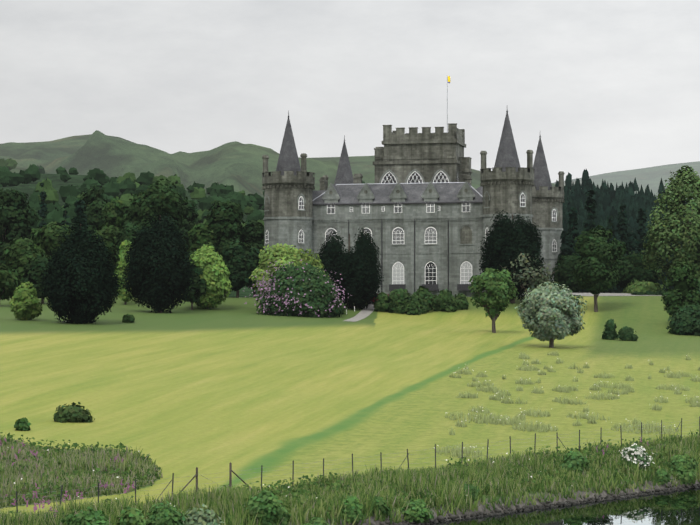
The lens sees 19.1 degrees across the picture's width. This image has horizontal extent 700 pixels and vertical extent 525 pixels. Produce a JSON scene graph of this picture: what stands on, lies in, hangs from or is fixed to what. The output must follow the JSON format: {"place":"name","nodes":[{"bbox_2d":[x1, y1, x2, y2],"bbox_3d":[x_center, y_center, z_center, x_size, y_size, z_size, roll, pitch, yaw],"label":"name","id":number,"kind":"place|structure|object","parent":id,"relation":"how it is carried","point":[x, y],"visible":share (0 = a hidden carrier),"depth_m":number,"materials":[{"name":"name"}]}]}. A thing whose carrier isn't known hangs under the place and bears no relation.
{"place":"outdoors","nodes":[
{"label":"outdoors","id":0,"kind":"place"},
{"bbox_2d":[0,130,554,196],"bbox_3d":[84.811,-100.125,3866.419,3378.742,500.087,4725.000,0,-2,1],"label":"hill","id":1,"kind":"structure","parent":0,"point":[238,166],"depth_m":4002.60,"materials":[{"name":"green plant"}]},
{"bbox_2d":[0,418,698,513],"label":"fence wires","id":2,"kind":"object","parent":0,"point":[355,461],"visible":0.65,"depth_m":111.26,"materials":[{"name":"grey metal"}]},
{"bbox_2d":[0,296,699,524],"bbox_3d":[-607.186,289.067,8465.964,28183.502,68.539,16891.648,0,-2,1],"label":"terrain","id":3,"kind":"structure","parent":0,"point":[183,392],"depth_m":166.12,"materials":[{"name":"green plant"}]},
{"bbox_2d":[0,173,263,296],"bbox_3d":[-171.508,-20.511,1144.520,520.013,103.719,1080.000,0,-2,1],"label":"wooded hill","id":4,"kind":"structure","parent":3,"relation":"on","point":[57,183],"depth_m":1284.76,"materials":[{"name":"green plant"}]},
{"bbox_2d":[176,462,251,495],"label":"fence strainer posts","id":5,"kind":"object","parent":3,"relation":"on","point":[230,474],"visible":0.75,"depth_m":103.50,"materials":[{"name":"wood"}]},
{"bbox_2d":[0,437,648,515],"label":"wild flowers","id":6,"kind":"object","parent":3,"relation":"on","point":[43,501],"visible":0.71,"depth_m":101.32,"materials":[{"name":"pink plant"}]},
{"bbox_2d":[0,158,699,272],"bbox_3d":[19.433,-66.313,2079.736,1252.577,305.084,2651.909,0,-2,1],"label":"hill trees","id":7,"kind":"object","parent":3,"relation":"on","point":[128,185],"visible":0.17,"depth_m":1240.32,"materials":[{"name":"green plant"}]},
{"bbox_2d":[0,165,699,430],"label":"trees","id":8,"kind":"object","parent":3,"relation":"on","point":[95,264],"depth_m":274.55,"materials":[{"name":"green plant"}]},
{"bbox_2d":[0,429,699,524],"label":"long grass","id":9,"kind":"structure","parent":3,"relation":"on","point":[224,501],"depth_m":107.86,"materials":[{"name":"green plant"}]},
{"bbox_2d":[16,416,699,511],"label":"fence posts","id":10,"kind":"object","parent":3,"relation":"on","point":[172,480],"visible":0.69,"depth_m":114.74,"materials":[{"name":"brown wood"}]},
{"bbox_2d":[263,169,562,297],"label":"castle walls","id":11,"kind":"structure","parent":3,"relation":"on","point":[284,230],"depth_m":299.46,"materials":[{"name":"grey stone"}]},
{"bbox_2d":[313,182,482,203],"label":"castle slates","id":12,"kind":"object","parent":11,"relation":"on","point":[447,192],"visible":0.29,"depth_m":301.87,"materials":[{"name":"grey stone"}]},
{"bbox_2d":[265,171,556,283],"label":"window frames","id":13,"kind":"structure","parent":11,"relation":"in","point":[430,206],"depth_m":299.80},
{"bbox_2d":[266,172,555,283],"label":"window panes","id":14,"kind":"structure","parent":13,"relation":"in","point":[398,274],"depth_m":299.76,"materials":[{"name":"grey glass"}]},
{"bbox_2d":[262,123,564,243],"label":"castle rough stone","id":15,"kind":"object","parent":11,"relation":"on","point":[426,153],"visible":0.69,"depth_m":306.98,"materials":[{"name":"grey stone"}]},
{"bbox_2d":[276,112,551,189],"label":"conical spires","id":16,"kind":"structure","parent":15,"relation":"on","point":[506,156],"depth_m":301.88,"materials":[{"name":"grey stone"}]},
{"bbox_2d":[288,110,540,291],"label":"trim","id":17,"kind":"structure","parent":11,"relation":"attached to","point":[434,287],"depth_m":298.91,"materials":[{"name":"grey stone"}]},
{"bbox_2d":[356,482,699,524],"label":"bank","id":18,"kind":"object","parent":3,"relation":"on","point":[506,510],"visible":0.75,"depth_m":113.96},
{"bbox_2d":[57,443,697,524],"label":"bank bushes","id":19,"kind":"object","parent":18,"relation":"on","point":[266,504],"visible":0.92,"depth_m":95.29,"materials":[{"name":"green plant"}]},
{"bbox_2d":[434,355,698,448],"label":"wildflowers","id":20,"kind":"object","parent":3,"relation":"on","point":[542,387],"visible":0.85,"depth_m":163.31,"materials":[{"name":"white plant"}]},
{"bbox_2d":[436,350,699,458],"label":"grass tufts","id":21,"kind":"object","parent":3,"relation":"on","point":[492,418],"visible":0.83,"depth_m":159.91,"materials":[{"name":"green plant"}]},
{"bbox_2d":[568,192,699,295],"bbox_3d":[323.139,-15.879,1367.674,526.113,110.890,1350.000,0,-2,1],"label":"trunks","id":22,"kind":"object","parent":3,"relation":"on","point":[635,248],"depth_m":1063.95,"materials":[{"name":"brown wood"}]},
{"bbox_2d":[562,178,691,249],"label":"conifer trees","id":23,"kind":"object","parent":22,"relation":"on","point":[649,198],"visible":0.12,"depth_m":1410.53,"materials":[{"name":"green plant"}]},
{"bbox_2d":[0,0,699,182],"label":"sky","id":24,"kind":"structure","parent":0,"point":[606,86],"materials":[{"name":"white"}]},
{"bbox_2d":[344,303,374,321],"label":"path","id":25,"kind":"structure","parent":0,"point":[363,313],"depth_m":272.16,"materials":[{"name":"grey gravel"}]},
{"bbox_2d":[313,80,482,200],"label":"castle leadwork","id":26,"kind":"object","parent":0,"point":[416,183],"visible":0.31,"depth_m":304.01,"materials":[{"name":"grey metal"}]},
{"bbox_2d":[415,488,699,524],"bbox_3d":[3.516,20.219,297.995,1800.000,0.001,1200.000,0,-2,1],"label":"bank edge","id":27,"kind":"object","parent":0,"point":[679,507],"depth_m":109.87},
{"bbox_2d":[569,293,665,295],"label":"path","id":28,"kind":"structure","parent":0,"point":[607,294],"depth_m":300.58,"materials":[{"name":"grey gravel"}]},
{"bbox_2d":[553,161,699,199],"bbox_3d":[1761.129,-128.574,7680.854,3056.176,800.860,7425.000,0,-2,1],"label":"hill","id":29,"kind":"structure","parent":0,"point":[651,177],"depth_m":9105.71,"materials":[{"name":"green plant"}]}
]}

